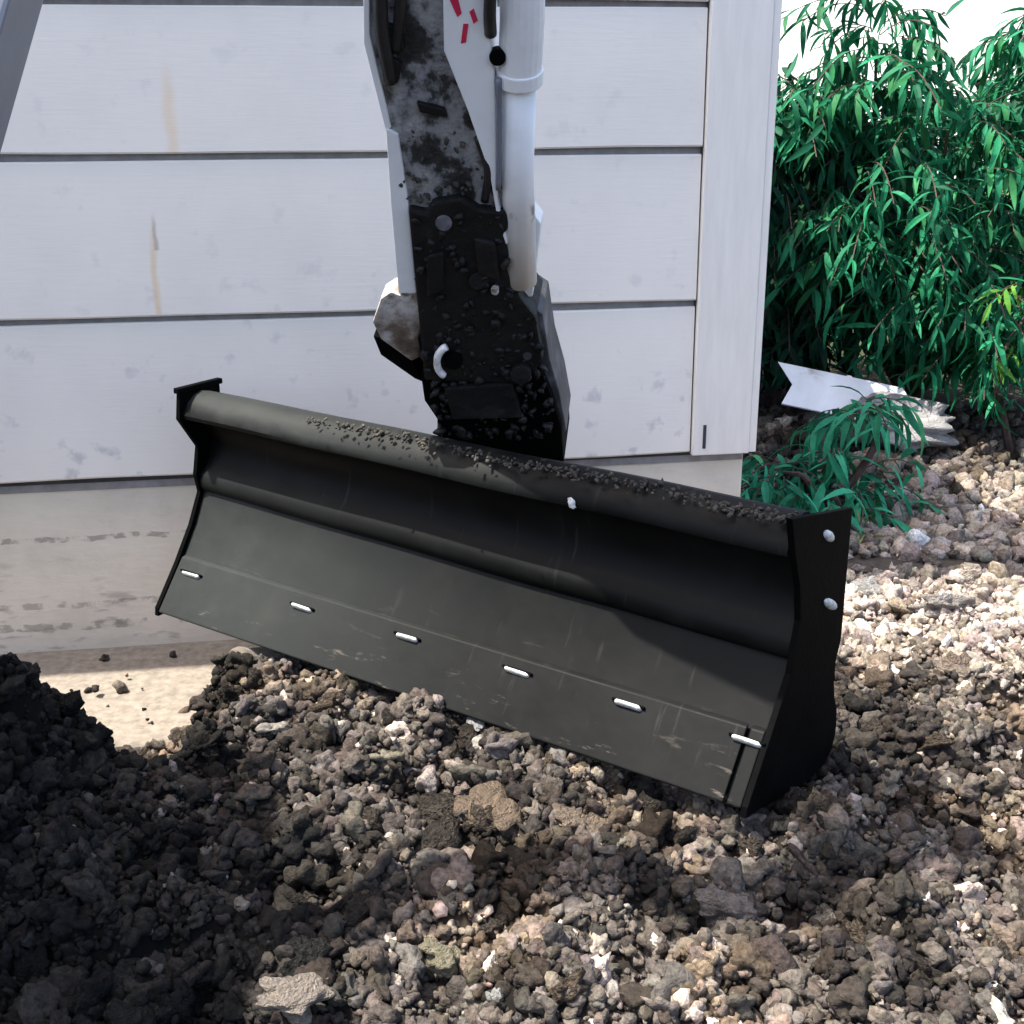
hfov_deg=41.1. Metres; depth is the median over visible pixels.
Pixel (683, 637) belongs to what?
grading blade
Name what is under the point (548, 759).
soil clod
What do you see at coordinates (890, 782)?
cream stone
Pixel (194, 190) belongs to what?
house
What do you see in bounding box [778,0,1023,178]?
neighbour house
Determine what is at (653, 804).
soil clod
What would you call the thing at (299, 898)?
soil clod
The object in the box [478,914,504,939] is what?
soil clod
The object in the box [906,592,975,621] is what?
round stone
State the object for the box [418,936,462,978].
yellow stone
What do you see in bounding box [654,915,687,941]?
soil clod
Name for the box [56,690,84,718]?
soil clod
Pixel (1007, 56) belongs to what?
leafy shrub
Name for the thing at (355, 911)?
soil clod
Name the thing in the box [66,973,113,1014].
soil clod
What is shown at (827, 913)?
soil clod
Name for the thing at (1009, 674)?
stone
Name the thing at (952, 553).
stone
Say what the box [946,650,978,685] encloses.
stone
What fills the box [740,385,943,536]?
weed
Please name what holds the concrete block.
on the ground
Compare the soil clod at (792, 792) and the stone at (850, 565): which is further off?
the stone at (850, 565)
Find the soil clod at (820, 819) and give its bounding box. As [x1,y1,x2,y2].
[809,808,825,829]
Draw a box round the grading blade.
[155,377,851,817]
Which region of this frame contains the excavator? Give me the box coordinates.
[0,0,570,461]
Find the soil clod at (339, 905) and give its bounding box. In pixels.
[324,899,347,915]
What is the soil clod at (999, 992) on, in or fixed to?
on the gravel
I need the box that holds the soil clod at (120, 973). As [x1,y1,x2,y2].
[96,966,144,996]
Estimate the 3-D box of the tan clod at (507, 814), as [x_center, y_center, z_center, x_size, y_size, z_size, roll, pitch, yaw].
[-0.017,0.502,2.284,0.163,0.072,0.168,19,18,17]
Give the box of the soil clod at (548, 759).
[543,751,552,765]
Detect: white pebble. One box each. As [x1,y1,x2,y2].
[466,717,484,731]
[485,987,503,1001]
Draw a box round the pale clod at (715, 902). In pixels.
[694,882,757,928]
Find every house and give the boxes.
[0,0,781,653]
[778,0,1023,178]
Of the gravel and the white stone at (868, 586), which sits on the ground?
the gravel
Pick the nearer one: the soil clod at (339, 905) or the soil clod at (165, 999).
the soil clod at (165, 999)
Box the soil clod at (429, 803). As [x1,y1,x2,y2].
[415,791,455,827]
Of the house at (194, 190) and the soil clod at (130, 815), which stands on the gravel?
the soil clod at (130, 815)
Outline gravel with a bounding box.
[0,400,1023,1023]
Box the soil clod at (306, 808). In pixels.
[285,804,329,826]
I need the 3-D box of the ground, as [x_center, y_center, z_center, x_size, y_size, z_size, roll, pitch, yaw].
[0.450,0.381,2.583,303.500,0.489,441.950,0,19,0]
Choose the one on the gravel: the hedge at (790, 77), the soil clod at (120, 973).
the soil clod at (120, 973)
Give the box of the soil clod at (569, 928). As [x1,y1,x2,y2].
[563,925,591,952]
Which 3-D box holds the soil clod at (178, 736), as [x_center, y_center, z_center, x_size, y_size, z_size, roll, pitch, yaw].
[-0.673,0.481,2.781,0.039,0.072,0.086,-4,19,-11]
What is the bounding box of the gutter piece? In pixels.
[778,362,906,419]
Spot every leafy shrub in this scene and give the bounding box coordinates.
[764,0,1023,434]
[916,7,1023,356]
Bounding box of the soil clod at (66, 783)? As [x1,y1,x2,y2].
[56,763,81,791]
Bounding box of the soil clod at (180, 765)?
[172,758,186,774]
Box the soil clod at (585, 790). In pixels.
[578,781,596,800]
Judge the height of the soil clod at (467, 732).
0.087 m
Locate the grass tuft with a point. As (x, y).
(853, 528)
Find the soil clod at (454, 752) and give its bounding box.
[436,740,463,782]
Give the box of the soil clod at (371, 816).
[362,806,383,834]
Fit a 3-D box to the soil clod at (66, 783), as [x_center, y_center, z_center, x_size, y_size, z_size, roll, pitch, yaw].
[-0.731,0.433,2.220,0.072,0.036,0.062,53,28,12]
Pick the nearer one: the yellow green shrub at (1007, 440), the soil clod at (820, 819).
the soil clod at (820, 819)
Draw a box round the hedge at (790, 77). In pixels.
[765,62,1023,315]
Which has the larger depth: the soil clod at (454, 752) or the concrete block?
the concrete block
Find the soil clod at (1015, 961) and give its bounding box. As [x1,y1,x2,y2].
[1011,958,1023,975]
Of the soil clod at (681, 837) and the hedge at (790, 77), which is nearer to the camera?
the soil clod at (681, 837)
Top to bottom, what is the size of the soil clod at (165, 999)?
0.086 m
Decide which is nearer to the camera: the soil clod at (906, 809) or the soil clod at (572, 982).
the soil clod at (572, 982)
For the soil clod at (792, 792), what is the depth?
2.32 m
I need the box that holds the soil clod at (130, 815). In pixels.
[109,803,142,828]
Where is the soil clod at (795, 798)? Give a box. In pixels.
[792,796,803,810]
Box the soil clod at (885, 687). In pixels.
[875,682,893,701]
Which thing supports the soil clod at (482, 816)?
on the tan clod at (507, 814)
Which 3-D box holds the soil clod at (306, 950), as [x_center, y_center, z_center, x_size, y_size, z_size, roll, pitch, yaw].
[-0.291,0.640,1.915,0.086,0.117,0.081,-23,30,-38]
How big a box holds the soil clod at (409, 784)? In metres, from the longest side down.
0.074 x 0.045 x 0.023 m
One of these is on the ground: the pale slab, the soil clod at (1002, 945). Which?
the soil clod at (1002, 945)
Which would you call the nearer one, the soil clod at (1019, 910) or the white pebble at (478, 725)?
the soil clod at (1019, 910)
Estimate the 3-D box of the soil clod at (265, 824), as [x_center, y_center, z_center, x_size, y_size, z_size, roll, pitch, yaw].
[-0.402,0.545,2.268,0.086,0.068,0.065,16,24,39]
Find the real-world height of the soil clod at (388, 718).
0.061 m
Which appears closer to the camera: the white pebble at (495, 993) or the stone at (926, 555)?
the white pebble at (495, 993)
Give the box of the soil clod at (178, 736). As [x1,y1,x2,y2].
[172,726,187,745]
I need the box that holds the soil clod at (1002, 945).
[996,940,1011,961]
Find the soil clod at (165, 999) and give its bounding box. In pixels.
[152,991,196,1023]
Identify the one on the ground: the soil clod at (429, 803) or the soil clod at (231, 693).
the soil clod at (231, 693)
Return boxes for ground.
[0,183,1023,1023]
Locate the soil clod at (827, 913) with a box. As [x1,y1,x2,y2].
[805,903,840,927]
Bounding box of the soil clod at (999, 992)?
[991,981,1014,1008]
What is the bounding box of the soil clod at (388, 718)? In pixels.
[380,707,394,727]
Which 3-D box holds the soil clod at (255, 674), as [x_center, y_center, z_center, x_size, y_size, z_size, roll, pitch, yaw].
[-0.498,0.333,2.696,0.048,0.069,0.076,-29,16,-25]
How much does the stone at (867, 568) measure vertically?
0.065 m
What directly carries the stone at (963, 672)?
on the gravel
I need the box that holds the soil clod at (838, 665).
[835,662,853,682]
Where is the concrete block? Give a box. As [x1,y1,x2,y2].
[837,390,958,451]
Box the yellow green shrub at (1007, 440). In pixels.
[965,275,1023,452]
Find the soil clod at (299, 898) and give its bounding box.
[282,892,307,905]
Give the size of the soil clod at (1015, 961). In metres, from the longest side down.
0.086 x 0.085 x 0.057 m
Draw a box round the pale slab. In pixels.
[255,972,336,1023]
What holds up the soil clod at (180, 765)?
on the gravel
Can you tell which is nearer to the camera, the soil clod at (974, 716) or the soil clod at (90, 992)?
the soil clod at (90, 992)
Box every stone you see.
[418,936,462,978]
[847,563,855,573]
[850,576,882,598]
[862,563,879,573]
[870,568,884,578]
[879,768,902,797]
[894,638,905,646]
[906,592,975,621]
[919,546,942,567]
[934,658,972,680]
[945,544,959,558]
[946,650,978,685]
[958,562,984,583]
[1001,665,1015,683]
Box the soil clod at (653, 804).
[638,794,661,813]
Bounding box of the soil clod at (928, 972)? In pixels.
[913,956,954,986]
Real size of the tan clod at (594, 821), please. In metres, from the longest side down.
0.126 x 0.125 x 0.046 m
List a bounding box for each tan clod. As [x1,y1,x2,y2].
[453,781,525,836]
[552,802,622,834]
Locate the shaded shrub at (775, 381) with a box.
[759,102,1020,407]
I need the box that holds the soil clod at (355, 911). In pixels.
[340,888,412,926]
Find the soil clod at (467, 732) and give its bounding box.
[458,723,477,748]
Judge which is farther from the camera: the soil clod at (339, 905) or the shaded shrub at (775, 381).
the shaded shrub at (775, 381)
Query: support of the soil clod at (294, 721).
on the ground
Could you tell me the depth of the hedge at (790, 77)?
7.22 m
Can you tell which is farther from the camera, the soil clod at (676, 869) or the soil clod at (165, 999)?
the soil clod at (676, 869)
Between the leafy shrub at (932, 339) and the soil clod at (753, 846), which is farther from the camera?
the leafy shrub at (932, 339)
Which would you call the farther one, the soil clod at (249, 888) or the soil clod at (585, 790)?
the soil clod at (585, 790)
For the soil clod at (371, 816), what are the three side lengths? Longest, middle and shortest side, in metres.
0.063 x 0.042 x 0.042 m
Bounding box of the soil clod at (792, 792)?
[781,786,805,800]
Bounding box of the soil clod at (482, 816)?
[470,803,498,834]
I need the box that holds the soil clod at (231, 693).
[220,685,243,706]
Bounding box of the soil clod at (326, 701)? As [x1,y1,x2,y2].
[307,692,346,712]
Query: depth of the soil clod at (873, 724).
2.65 m
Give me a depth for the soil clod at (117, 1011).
1.79 m
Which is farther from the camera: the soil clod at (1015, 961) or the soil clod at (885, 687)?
the soil clod at (885, 687)
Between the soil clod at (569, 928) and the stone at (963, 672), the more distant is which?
the stone at (963, 672)
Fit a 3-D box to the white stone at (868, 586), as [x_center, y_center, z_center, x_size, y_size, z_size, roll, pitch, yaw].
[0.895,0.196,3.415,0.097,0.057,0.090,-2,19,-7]
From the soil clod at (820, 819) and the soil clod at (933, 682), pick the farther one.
the soil clod at (933, 682)
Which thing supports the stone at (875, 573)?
on the ground
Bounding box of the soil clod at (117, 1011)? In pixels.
[102,997,192,1023]
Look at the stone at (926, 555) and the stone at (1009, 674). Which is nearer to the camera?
the stone at (1009, 674)
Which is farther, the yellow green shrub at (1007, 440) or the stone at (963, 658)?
the yellow green shrub at (1007, 440)
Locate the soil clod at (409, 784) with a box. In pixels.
[403,776,415,794]
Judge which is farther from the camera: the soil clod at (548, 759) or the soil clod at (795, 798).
the soil clod at (548, 759)
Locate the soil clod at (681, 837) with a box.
[665,826,696,846]
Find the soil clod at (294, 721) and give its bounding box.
[290,715,299,727]
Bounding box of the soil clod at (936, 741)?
[915,732,955,753]
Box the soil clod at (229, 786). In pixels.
[214,781,234,793]
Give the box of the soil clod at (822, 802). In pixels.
[809,786,846,812]
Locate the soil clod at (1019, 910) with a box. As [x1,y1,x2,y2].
[1002,904,1023,922]
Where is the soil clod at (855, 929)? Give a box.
[841,919,865,945]
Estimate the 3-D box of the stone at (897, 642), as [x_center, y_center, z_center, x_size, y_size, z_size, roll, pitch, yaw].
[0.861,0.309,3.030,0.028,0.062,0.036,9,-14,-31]
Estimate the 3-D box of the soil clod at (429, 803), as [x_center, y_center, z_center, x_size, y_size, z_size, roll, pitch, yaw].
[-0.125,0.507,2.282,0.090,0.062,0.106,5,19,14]
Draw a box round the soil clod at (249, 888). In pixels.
[233,882,262,900]
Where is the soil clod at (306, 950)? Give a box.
[278,935,333,975]
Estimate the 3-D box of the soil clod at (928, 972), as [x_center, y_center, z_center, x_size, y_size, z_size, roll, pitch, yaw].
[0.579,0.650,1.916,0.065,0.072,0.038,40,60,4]
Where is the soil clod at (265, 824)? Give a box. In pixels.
[260,816,276,838]
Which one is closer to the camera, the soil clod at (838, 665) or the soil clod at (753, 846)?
the soil clod at (753, 846)
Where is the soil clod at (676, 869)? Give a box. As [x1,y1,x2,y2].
[666,850,682,874]
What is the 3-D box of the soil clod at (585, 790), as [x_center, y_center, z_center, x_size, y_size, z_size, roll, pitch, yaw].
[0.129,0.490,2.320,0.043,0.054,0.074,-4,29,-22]
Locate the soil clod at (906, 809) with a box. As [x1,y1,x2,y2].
[889,806,921,833]
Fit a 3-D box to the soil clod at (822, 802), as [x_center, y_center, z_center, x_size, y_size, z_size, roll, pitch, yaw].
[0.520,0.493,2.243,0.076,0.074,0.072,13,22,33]
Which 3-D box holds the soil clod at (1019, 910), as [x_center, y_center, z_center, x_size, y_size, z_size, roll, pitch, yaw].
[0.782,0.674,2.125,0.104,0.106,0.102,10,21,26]
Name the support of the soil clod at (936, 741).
on the gravel
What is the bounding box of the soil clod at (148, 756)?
[144,753,158,758]
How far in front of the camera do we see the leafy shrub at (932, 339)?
4.84 m
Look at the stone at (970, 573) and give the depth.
3.45 m
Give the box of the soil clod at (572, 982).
[548,967,589,1006]
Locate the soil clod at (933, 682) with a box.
[926,675,941,688]
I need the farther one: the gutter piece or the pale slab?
the gutter piece
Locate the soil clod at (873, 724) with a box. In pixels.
[857,715,881,731]
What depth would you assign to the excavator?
2.25 m
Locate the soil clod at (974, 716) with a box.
[963,709,977,719]
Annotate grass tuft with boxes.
[850,509,894,543]
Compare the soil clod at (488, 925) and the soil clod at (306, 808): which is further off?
the soil clod at (306, 808)
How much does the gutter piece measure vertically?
0.230 m
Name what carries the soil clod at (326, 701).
on the gravel
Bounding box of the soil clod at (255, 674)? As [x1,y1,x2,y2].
[247,667,267,688]
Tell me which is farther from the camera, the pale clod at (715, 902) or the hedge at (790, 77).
the hedge at (790, 77)
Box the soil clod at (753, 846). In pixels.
[727,836,764,860]
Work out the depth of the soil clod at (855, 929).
2.02 m
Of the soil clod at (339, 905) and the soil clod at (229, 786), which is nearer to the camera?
the soil clod at (339, 905)
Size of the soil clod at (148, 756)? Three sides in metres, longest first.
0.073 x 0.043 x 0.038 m

